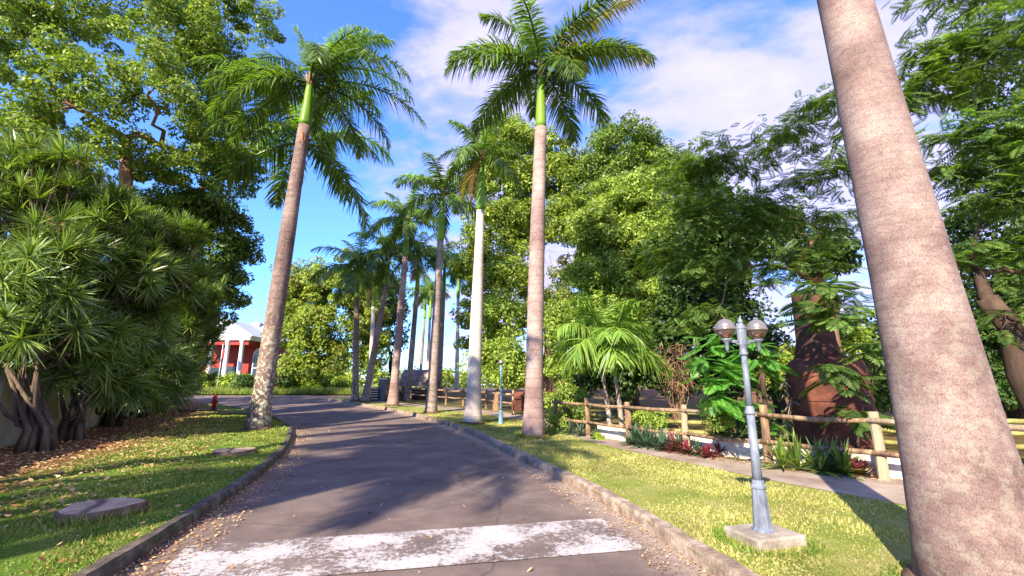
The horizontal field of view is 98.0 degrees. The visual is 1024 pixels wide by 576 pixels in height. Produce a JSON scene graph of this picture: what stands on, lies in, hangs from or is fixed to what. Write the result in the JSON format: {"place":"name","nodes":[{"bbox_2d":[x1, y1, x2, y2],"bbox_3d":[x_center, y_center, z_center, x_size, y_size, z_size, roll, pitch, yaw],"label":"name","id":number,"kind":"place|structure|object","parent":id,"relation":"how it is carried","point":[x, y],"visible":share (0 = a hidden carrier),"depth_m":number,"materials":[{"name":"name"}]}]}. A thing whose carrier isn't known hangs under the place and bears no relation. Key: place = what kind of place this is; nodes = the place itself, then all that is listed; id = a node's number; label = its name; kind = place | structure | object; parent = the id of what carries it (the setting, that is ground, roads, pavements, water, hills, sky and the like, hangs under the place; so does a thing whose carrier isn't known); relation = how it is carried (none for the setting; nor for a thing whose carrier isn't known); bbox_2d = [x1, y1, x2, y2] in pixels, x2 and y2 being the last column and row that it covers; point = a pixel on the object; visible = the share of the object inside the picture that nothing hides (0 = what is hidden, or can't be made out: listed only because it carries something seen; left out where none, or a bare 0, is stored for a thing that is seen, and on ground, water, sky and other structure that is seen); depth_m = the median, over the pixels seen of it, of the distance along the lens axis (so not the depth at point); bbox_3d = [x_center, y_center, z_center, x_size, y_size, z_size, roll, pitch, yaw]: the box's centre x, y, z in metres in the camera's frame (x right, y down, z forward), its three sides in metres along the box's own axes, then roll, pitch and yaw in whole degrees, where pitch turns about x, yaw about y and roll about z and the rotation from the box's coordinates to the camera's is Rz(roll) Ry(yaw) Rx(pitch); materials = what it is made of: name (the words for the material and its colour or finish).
{"place":"outdoors","nodes":[
{"label":"outdoors","id":0,"kind":"place"},
{"bbox_2d":[0,399,292,575],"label":"lawn","id":1,"kind":"structure","parent":0,"point":[15,548],"depth_m":7.13,"materials":[{"name":"green plant"}]},
{"bbox_2d":[0,124,126,453],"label":"strap leaved shrub","id":2,"kind":"object","parent":1,"relation":"on","point":[42,300],"visible":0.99,"depth_m":11.39,"materials":[{"name":"green plant"}]},
{"bbox_2d":[53,497,148,525],"bbox_3d":[-4.832,2.632,5.256,0.813,0.155,0.825,0,-12,0],"label":"stepping stone","id":3,"kind":"object","parent":1,"relation":"on","point":[77,509],"visible":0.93,"depth_m":5.15,"materials":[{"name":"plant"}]},
{"bbox_2d":[24,140,195,441],"bbox_3d":[-12.938,-0.155,13.780,5.372,9.301,4.013,-6,-14,25],"label":"strap leaved shrub","id":4,"kind":"object","parent":1,"relation":"on","point":[135,265],"visible":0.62,"depth_m":13.00,"materials":[{"name":"green plant"}]},
{"bbox_2d":[0,401,280,571],"bbox_3d":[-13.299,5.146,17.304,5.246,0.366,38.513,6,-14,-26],"label":"fallen leaves","id":5,"kind":"object","parent":1,"relation":"on","point":[36,463],"visible":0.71,"depth_m":10.12,"materials":[{"name":"brown plant"}]},
{"bbox_2d":[66,190,227,426],"bbox_3d":[-12.781,0.703,15.154,4.902,8.194,4.910,0,-12,0],"label":"strap leaved shrub","id":6,"kind":"object","parent":1,"relation":"on","point":[192,231],"visible":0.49,"depth_m":15.03,"materials":[{"name":"green plant"}]},
{"bbox_2d":[116,274,230,424],"bbox_3d":[-14.350,2.426,19.154,3.841,6.463,7.533,6,-14,-25],"label":"strap leaved shrub","id":7,"kind":"object","parent":1,"relation":"on","point":[176,380],"visible":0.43,"depth_m":17.84,"materials":[{"name":"green plant"}]},
{"bbox_2d":[161,312,234,409],"bbox_3d":[-16.750,2.961,23.527,4.142,7.136,9.296,6,-14,-27],"label":"strap leaved shrub","id":8,"kind":"object","parent":1,"relation":"on","point":[209,336],"visible":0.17,"depth_m":22.59,"materials":[{"name":"green plant"}]},
{"bbox_2d":[132,77,271,413],"bbox_3d":[-16.855,-3.334,24.079,6.817,20.131,6.993,-9,-15,37],"label":"broadleaf tree","id":9,"kind":"object","parent":1,"relation":"on","point":[232,243],"visible":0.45,"depth_m":23.75,"materials":[{"name":"green plant"}]},
{"bbox_2d":[211,447,256,456],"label":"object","id":10,"kind":"object","parent":1,"relation":"on","point":[234,451],"visible":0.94,"depth_m":9.73,"materials":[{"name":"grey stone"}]},
{"bbox_2d":[189,53,394,232],"bbox_3d":[-10.725,-2.679,21.858,8.876,17.587,9.339,0,-12,0],"label":"royal palm","id":11,"kind":"object","parent":1,"relation":"on","point":[273,146],"visible":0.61,"depth_m":22.88,"materials":[{"name":"green plant"}]},
{"bbox_2d":[200,22,427,430],"bbox_3d":[-7.633,-2.862,17.498,8.374,16.175,6.208,-4,-13,18],"label":"royal palm","id":12,"kind":"object","parent":1,"relation":"on","point":[325,66],"visible":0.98,"depth_m":17.66,"materials":[{"name":"green plant"}]},
{"bbox_2d":[186,395,360,402],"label":"road","id":13,"kind":"structure","parent":0,"point":[224,399],"depth_m":38.66,"materials":[{"name":"grey asphalt"}]},
{"bbox_2d":[191,385,376,394],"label":"tall grass","id":14,"kind":"structure","parent":0,"point":[289,390],"depth_m":43.21,"materials":[{"name":"green plant"}]},
{"bbox_2d":[118,400,710,575],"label":"road","id":15,"kind":"structure","parent":0,"point":[363,479],"depth_m":6.49,"materials":[{"name":"grey asphalt"}]},
{"bbox_2d":[113,414,312,575],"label":"fallen leaves","id":16,"kind":"object","parent":15,"relation":"on","point":[168,540],"visible":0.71,"depth_m":5.28,"materials":[{"name":"brown plant"}]},
{"bbox_2d":[158,518,646,575],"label":"road marking","id":17,"kind":"object","parent":15,"relation":"on","point":[343,554],"visible":1,"depth_m":4.41,"materials":[{"name":"paint"}]},
{"bbox_2d":[368,407,713,575],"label":"fallen leaves","id":18,"kind":"object","parent":15,"relation":"on","point":[628,521],"visible":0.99,"depth_m":5.43,"materials":[{"name":"brown plant"}]},
{"bbox_2d":[37,399,910,575],"bbox_3d":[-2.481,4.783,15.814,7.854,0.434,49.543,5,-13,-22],"label":"lawn","id":19,"kind":"structure","parent":0,"point":[890,549],"depth_m":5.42,"materials":[{"name":"green plant"}]},
{"bbox_2d":[308,224,399,401],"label":"royal palm","id":20,"kind":"object","parent":19,"relation":"on","point":[352,271],"visible":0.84,"depth_m":34.78,"materials":[{"name":"green plant"}]},
{"bbox_2d":[348,213,423,401],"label":"royal palm","id":21,"kind":"object","parent":19,"relation":"on","point":[398,254],"visible":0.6,"depth_m":34.08,"materials":[{"name":"green plant"}]},
{"bbox_2d":[363,176,449,405],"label":"royal palm","id":22,"kind":"object","parent":19,"relation":"on","point":[406,226],"visible":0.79,"depth_m":30.67,"materials":[{"name":"green plant"}]},
{"bbox_2d":[391,152,491,413],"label":"royal palm","id":23,"kind":"object","parent":19,"relation":"on","point":[457,203],"visible":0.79,"depth_m":24.77,"materials":[{"name":"green plant"}]},
{"bbox_2d":[437,109,528,424],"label":"royal palm","id":24,"kind":"object","parent":19,"relation":"on","point":[477,155],"visible":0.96,"depth_m":19.02,"materials":[{"name":"green plant"}]},
{"bbox_2d":[498,360,503,423],"bbox_3d":[-0.438,4.095,17.694,0.245,2.511,0.245,0,-12,0],"label":"lamp post","id":25,"kind":"object","parent":19,"relation":"on","point":[500,363],"visible":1,"depth_m":17.63,"materials":[{"name":"metal"}]},
{"bbox_2d":[443,0,657,438],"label":"royal palm","id":26,"kind":"object","parent":19,"relation":"on","point":[570,58],"visible":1,"depth_m":15.12,"materials":[{"name":"green plant"}]},
{"bbox_2d":[544,406,570,433],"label":"bush","id":27,"kind":"object","parent":19,"relation":"on","point":[553,420],"visible":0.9,"depth_m":14.14,"materials":[{"name":"green plant"}]},
{"bbox_2d":[714,317,806,551],"bbox_3d":[2.497,1.431,4.642,0.583,2.285,0.472,3,-13,-15],"label":"lamp post","id":28,"kind":"object","parent":19,"relation":"on","point":[761,531],"visible":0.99,"depth_m":4.52,"materials":[{"name":"metal"}]},
{"bbox_2d":[817,0,1023,575],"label":"royal palm","id":29,"kind":"object","parent":19,"relation":"on","point":[962,468],"visible":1,"depth_m":3.44,"materials":[{"name":"brown plant"}]},
{"bbox_2d":[0,0,1023,384],"label":"sky","id":30,"kind":"structure","parent":0,"point":[721,64],"materials":[{"name":"blue"}]},
{"bbox_2d":[132,385,902,504],"bbox_3d":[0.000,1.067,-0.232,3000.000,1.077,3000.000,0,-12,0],"label":"ground","id":31,"kind":"structure","parent":0,"point":[487,388],"depth_m":44.72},
{"bbox_2d":[0,96,138,366],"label":"broadleaf tree","id":32,"kind":"object","parent":31,"relation":"on","point":[77,127],"visible":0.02,"depth_m":26.73,"materials":[{"name":"green plant"}]},
{"bbox_2d":[0,363,184,447],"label":"garden wall","id":33,"kind":"structure","parent":31,"relation":"on","point":[10,432],"depth_m":12.21,"materials":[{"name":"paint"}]},
{"bbox_2d":[0,0,286,421],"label":"rain tree","id":34,"kind":"object","parent":31,"relation":"on","point":[184,45],"visible":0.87,"depth_m":20.08,"materials":[{"name":"green plant"}]},
{"bbox_2d":[70,402,292,575],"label":"kerb","id":35,"kind":"structure","parent":31,"relation":"on","point":[133,551],"depth_m":4.88,"materials":[{"name":"grey concrete"}]},
{"bbox_2d":[406,275,447,386],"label":"royal palm","id":36,"kind":"object","parent":31,"relation":"on","point":[424,303],"visible":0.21,"depth_m":55.84,"materials":[{"name":"green plant"}]},
{"bbox_2d":[405,273,454,386],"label":"royal palm","id":37,"kind":"object","parent":31,"relation":"on","point":[428,288],"visible":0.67,"depth_m":50.51,"materials":[{"name":"green plant"}]},
{"bbox_2d":[1,352,998,387],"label":"woods","id":38,"kind":"object","parent":31,"relation":"on","point":[448,378],"visible":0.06,"depth_m":86.90,"materials":[{"name":"green plant"}]},
{"bbox_2d":[323,398,758,575],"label":"kerb","id":39,"kind":"structure","parent":31,"relation":"on","point":[670,535],"depth_m":5.42,"materials":[{"name":"concrete"}]},
{"bbox_2d":[760,436,806,470],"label":"rosette plant","id":40,"kind":"object","parent":31,"relation":"on","point":[780,451],"visible":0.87,"depth_m":8.18,"materials":[{"name":"green plant"}]},
{"bbox_2d":[809,437,876,481],"bbox_3d":[5.684,2.992,7.608,1.281,0.874,1.236,8,-15,-33],"label":"rosette plant","id":41,"kind":"object","parent":31,"relation":"on","point":[843,463],"visible":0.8,"depth_m":7.54,"materials":[{"name":"green plant"}]},
{"bbox_2d":[348,398,905,504],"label":"footpath","id":42,"kind":"structure","parent":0,"point":[892,491],"depth_m":7.55,"materials":[{"name":"grey concrete"}]},
{"bbox_2d":[512,392,524,414],"bbox_3d":[0.398,5.749,22.226,0.820,1.117,0.719,0,-12,0],"label":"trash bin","id":43,"kind":"object","parent":42,"relation":"on","point":[518,400],"visible":0.61,"depth_m":22.00,"materials":[{"name":"wood"}]},
{"bbox_2d":[550,405,597,425],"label":"bush","id":44,"kind":"object","parent":42,"relation":"on","point":[576,413],"visible":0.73,"depth_m":15.32,"materials":[{"name":"green plant"}]},
{"bbox_2d":[696,443,719,459],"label":"rosette plant","id":45,"kind":"object","parent":42,"relation":"on","point":[706,451],"visible":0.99,"depth_m":9.35,"materials":[{"name":"red plant"}]},
{"bbox_2d":[790,437,859,478],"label":"rosette plant","id":46,"kind":"object","parent":42,"relation":"on","point":[816,462],"visible":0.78,"depth_m":7.78,"materials":[{"name":"green plant"}]},
{"bbox_2d":[833,454,875,478],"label":"rosette plant","id":47,"kind":"object","parent":42,"relation":"on","point":[861,466],"visible":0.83,"depth_m":7.48,"materials":[{"name":"red plant"}]},
{"bbox_2d":[360,388,1023,467],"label":"garden ground","id":48,"kind":"structure","parent":0,"point":[649,399],"depth_m":29.66,"materials":[{"name":"soil"}]},
{"bbox_2d":[378,378,386,400],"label":"gate pillar","id":49,"kind":"structure","parent":48,"relation":"on","point":[382,384],"depth_m":34.57,"materials":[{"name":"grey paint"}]},
{"bbox_2d":[386,231,450,400],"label":"royal palm","id":50,"kind":"object","parent":48,"relation":"on","point":[417,249],"visible":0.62,"depth_m":36.52,"materials":[{"name":"green plant"}]},
{"bbox_2d":[399,369,442,398],"bbox_3d":[-7.545,7.948,36.843,3.600,2.375,2.860,-3,-13,14],"label":"wooden shelter","id":51,"kind":"object","parent":48,"relation":"on","point":[420,378],"visible":0.59,"depth_m":36.25,"materials":[{"name":"grey wood"}]},
{"bbox_2d":[420,238,467,386],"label":"royal palm","id":52,"kind":"object","parent":48,"relation":"on","point":[453,281],"visible":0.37,"depth_m":40.47,"materials":[{"name":"green plant"}]},
{"bbox_2d":[442,258,472,392],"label":"royal palm","id":53,"kind":"object","parent":48,"relation":"on","point":[458,293],"visible":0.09,"depth_m":45.94,"materials":[{"name":"green plant"}]},
{"bbox_2d":[409,386,524,412],"bbox_3d":[-2.697,6.797,27.267,1.521,1.575,17.194,7,-14,-31],"label":"rail fence","id":54,"kind":"object","parent":48,"relation":"on","point":[486,392],"visible":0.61,"depth_m":28.68,"materials":[{"name":"brown wood"}]},
{"bbox_2d":[455,286,545,410],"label":"broadleaf tree","id":55,"kind":"object","parent":48,"relation":"on","point":[495,308],"visible":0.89,"depth_m":24.73,"materials":[{"name":"green plant"}]},
{"bbox_2d":[448,109,594,405],"bbox_3d":[0.729,-3.086,31.639,10.003,22.731,8.541,-9,-15,35],"label":"broadleaf tree","id":56,"kind":"object","parent":48,"relation":"on","point":[507,213],"visible":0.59,"depth_m":31.12,"materials":[{"name":"green plant"}]},
{"bbox_2d":[517,250,570,394],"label":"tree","id":57,"kind":"object","parent":48,"relation":"on","point":[553,293],"visible":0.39,"depth_m":27.50,"materials":[{"name":"green plant"}]},
{"bbox_2d":[543,298,616,422],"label":"bushy tree","id":58,"kind":"object","parent":48,"relation":"on","point":[567,391],"visible":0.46,"depth_m":17.88,"materials":[{"name":"green plant"}]},
{"bbox_2d":[545,295,654,423],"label":"palm","id":59,"kind":"object","parent":48,"relation":"on","point":[580,329],"visible":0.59,"depth_m":13.19,"materials":[{"name":"green plant"}]},
{"bbox_2d":[560,298,680,424],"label":"palm","id":60,"kind":"object","parent":48,"relation":"on","point":[608,333],"visible":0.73,"depth_m":12.72,"materials":[{"name":"green plant"}]},
{"bbox_2d":[551,163,693,395],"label":"broadleaf tree","id":61,"kind":"object","parent":48,"relation":"on","point":[605,234],"visible":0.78,"depth_m":22.24,"materials":[{"name":"green plant"}]},
{"bbox_2d":[544,109,711,405],"bbox_3d":[9.306,-2.734,32.779,14.731,22.419,11.325,7,-14,-28],"label":"broadleaf tree","id":62,"kind":"object","parent":48,"relation":"on","point":[605,157],"visible":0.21,"depth_m":32.83,"materials":[{"name":"green plant"}]},
{"bbox_2d":[615,423,644,448],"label":"rosette plant","id":63,"kind":"object","parent":48,"relation":"on","point":[632,437],"visible":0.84,"depth_m":11.30,"materials":[{"name":"green plant"}]},
{"bbox_2d":[624,422,659,454],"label":"rosette plant","id":64,"kind":"object","parent":48,"relation":"on","point":[647,435],"visible":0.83,"depth_m":10.94,"materials":[{"name":"green plant"}]},
{"bbox_2d":[642,427,677,450],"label":"rosette plant","id":65,"kind":"object","parent":48,"relation":"on","point":[661,439],"visible":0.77,"depth_m":10.56,"materials":[{"name":"green plant"}]},
{"bbox_2d":[654,430,681,452],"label":"rosette plant","id":66,"kind":"object","parent":48,"relation":"on","point":[670,446],"visible":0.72,"depth_m":10.24,"materials":[{"name":"red plant"}]},
{"bbox_2d":[644,341,702,428],"bbox_3d":[5.087,3.139,13.795,1.946,2.951,1.385,-3,-13,14],"label":"bare shrub","id":67,"kind":"object","parent":48,"relation":"on","point":[685,386],"visible":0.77,"depth_m":13.80,"materials":[{"name":"brown plant"}]},
{"bbox_2d":[564,239,792,419],"bbox_3d":[7.431,1.776,20.554,10.688,8.736,5.367,0,-12,0],"label":"broadleaf tree","id":68,"kind":"object","parent":48,"relation":"on","point":[628,379],"visible":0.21,"depth_m":19.73,"materials":[{"name":"green plant"}]},
{"bbox_2d":[672,437,704,456],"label":"rosette plant","id":69,"kind":"object","parent":48,"relation":"on","point":[686,447],"visible":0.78,"depth_m":9.84,"materials":[{"name":"red plant"}]},
{"bbox_2d":[705,408,735,432],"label":"bush","id":70,"kind":"object","parent":48,"relation":"on","point":[724,418],"visible":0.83,"depth_m":8.95,"materials":[{"name":"green plant"}]},
{"bbox_2d":[678,332,798,436],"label":"feathery sapling","id":71,"kind":"object","parent":48,"relation":"on","point":[734,409],"visible":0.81,"depth_m":9.14,"materials":[{"name":"green plant"}]},
{"bbox_2d":[701,399,777,438],"bbox_3d":[6.154,3.470,11.877,1.842,1.015,1.543,0,-12,0],"label":"bush","id":72,"kind":"object","parent":48,"relation":"on","point":[739,423],"visible":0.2,"depth_m":11.57,"materials":[{"name":"green plant"}]},
{"bbox_2d":[620,82,872,351],"bbox_3d":[7.199,-0.554,13.321,7.687,10.261,4.205,-4,-13,18],"label":"flame tree","id":73,"kind":"object","parent":48,"relation":"on","point":[718,163],"visible":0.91,"depth_m":13.19,"materials":[{"name":"green plant"}]},
{"bbox_2d":[597,425,902,479],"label":"wall","id":74,"kind":"structure","parent":48,"relation":"on","point":[894,464],"depth_m":9.35,"materials":[{"name":"white paint"}]},
{"bbox_2d":[623,410,669,429],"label":"bush","id":75,"kind":"object","parent":74,"relation":"on","point":[647,418],"visible":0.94,"depth_m":12.51,"materials":[{"name":"green plant"}]},
{"bbox_2d":[645,173,864,422],"bbox_3d":[10.518,0.071,19.375,9.569,11.597,4.682,0,-12,0],"label":"broadleaf tree","id":76,"kind":"object","parent":48,"relation":"on","point":[684,290],"visible":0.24,"depth_m":18.92,"materials":[{"name":"green plant"}]},
{"bbox_2d":[749,339,795,391],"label":"bush","id":77,"kind":"object","parent":48,"relation":"on","point":[783,360],"visible":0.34,"depth_m":13.72,"materials":[{"name":"green plant"}]},
{"bbox_2d":[552,398,1023,480],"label":"rail fence","id":78,"kind":"object","parent":48,"relation":"on","point":[880,453],"visible":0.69,"depth_m":8.64,"materials":[{"name":"brown wood"}]},
{"bbox_2d":[762,429,828,473],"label":"rosette plant","id":79,"kind":"object","parent":48,"relation":"on","point":[794,451],"visible":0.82,"depth_m":7.97,"materials":[{"name":"green plant"}]},
{"bbox_2d":[569,405,1023,449],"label":"rail fence","id":80,"kind":"object","parent":48,"relation":"on","point":[786,425],"visible":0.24,"depth_m":11.90,"materials":[{"name":"brown wood"}]},
{"bbox_2d":[785,288,875,449],"bbox_3d":[7.198,1.907,10.229,1.622,3.730,1.622,0,-12,0],"label":"rusty boiler","id":81,"kind":"object","parent":48,"relation":"on","point":[814,349],"visible":0.65,"depth_m":9.72,"materials":[{"name":"metal"}]},
{"bbox_2d":[774,273,894,448],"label":"feathery sapling","id":82,"kind":"object","parent":48,"relation":"on","point":[826,291],"visible":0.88,"depth_m":8.52,"materials":[{"name":"green plant"}]},
{"bbox_2d":[800,433,875,478],"bbox_3d":[5.589,2.974,7.871,1.311,0.827,1.379,-4,-13,18],"label":"rosette plant","id":83,"kind":"object","parent":48,"relation":"on","point":[830,457],"visible":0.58,"depth_m":7.72,"materials":[{"name":"green plant"}]},
{"bbox_2d":[838,316,879,360],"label":"bush","id":84,"kind":"object","parent":48,"relation":"on","point":[862,334],"visible":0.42,"depth_m":13.15,"materials":[{"name":"green plant"}]},
{"bbox_2d":[862,358,892,415],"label":"bush","id":85,"kind":"object","parent":48,"relation":"on","point":[882,401],"visible":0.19,"depth_m":15.98,"materials":[{"name":"green plant"}]},
{"bbox_2d":[740,265,1023,401],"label":"broadleaf tree","id":86,"kind":"object","parent":48,"relation":"on","point":[774,393],"visible":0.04,"depth_m":15.93,"materials":[{"name":"green plant"}]},
{"bbox_2d":[829,0,1023,413],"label":"flame tree","id":87,"kind":"object","parent":48,"relation":"on","point":[1000,316],"visible":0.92,"depth_m":9.48,"materials":[{"name":"green plant"}]},
{"bbox_2d":[941,54,1023,424],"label":"broadleaf tree","id":88,"kind":"object","parent":48,"relation":"on","point":[963,234],"visible":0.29,"depth_m":15.51,"materials":[{"name":"green plant"}]},
{"bbox_2d":[984,346,1019,411],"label":"bush","id":89,"kind":"object","parent":48,"relation":"on","point":[1008,402],"visible":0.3,"depth_m":13.49,"materials":[{"name":"green plant"}]},
{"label":"verge","id":90,"kind":"structure","parent":0,"visible":0},
{"bbox_2d":[214,371,244,387],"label":"bush","id":91,"kind":"object","parent":90,"relation":"on","point":[224,379],"visible":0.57,"depth_m":46.41,"materials":[{"name":"green plant"}]},
{"bbox_2d":[225,372,254,389],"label":"bush","id":92,"kind":"object","parent":90,"relation":"on","point":[234,382],"visible":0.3,"depth_m":45.58,"materials":[{"name":"green plant"}]},
{"bbox_2d":[233,375,253,389],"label":"bush","id":93,"kind":"object","parent":90,"relation":"on","point":[245,380],"visible":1,"depth_m":44.22,"materials":[{"name":"green plant"}]},
{"bbox_2d":[203,319,299,387],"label":"red house","id":94,"kind":"structure","parent":90,"relation":"on","point":[241,345],"depth_m":50.58,"materials":[{"name":"paint"}]},
{"bbox_2d":[274,375,293,388],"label":"bush","id":95,"kind":"object","parent":90,"relation":"on","point":[284,382],"visible":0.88,"depth_m":44.24,"materials":[{"name":"green plant"}]},
{"bbox_2d":[296,376,326,388],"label":"bush","id":96,"kind":"object","parent":90,"relation":"on","point":[310,383],"visible":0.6,"depth_m":45.19,"materials":[{"name":"green plant"}]},
{"bbox_2d":[259,247,392,381],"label":"broadleaf tree","id":97,"kind":"object","parent":90,"relation":"on","point":[301,316],"visible":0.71,"depth_m":48.40,"materials":[{"name":"green plant"}]},
{"bbox_2d":[318,371,351,388],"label":"bush","id":98,"kind":"object","parent":90,"relation":"on","point":[328,381],"visible":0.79,"depth_m":46.04,"materials":[{"name":"green plant"}]},
{"bbox_2d":[331,368,361,388],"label":"bush","id":99,"kind":"object","parent":90,"relation":"on","point":[341,376],"visible":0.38,"depth_m":46.83,"materials":[{"name":"green plant"}]},
{"bbox_2d":[353,261,398,387],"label":"royal palm","id":100,"kind":"object","parent":90,"relation":"on","point":[373,299],"visible":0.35,"depth_m":44.85,"materials":[{"name":"green plant"}]},
{"bbox_2d":[342,257,411,376],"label":"broadleaf tree","id":101,"kind":"object","parent":90,"relation":"on","point":[391,304],"visible":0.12,"depth_m":57.93,"materials":[{"name":"green plant"}]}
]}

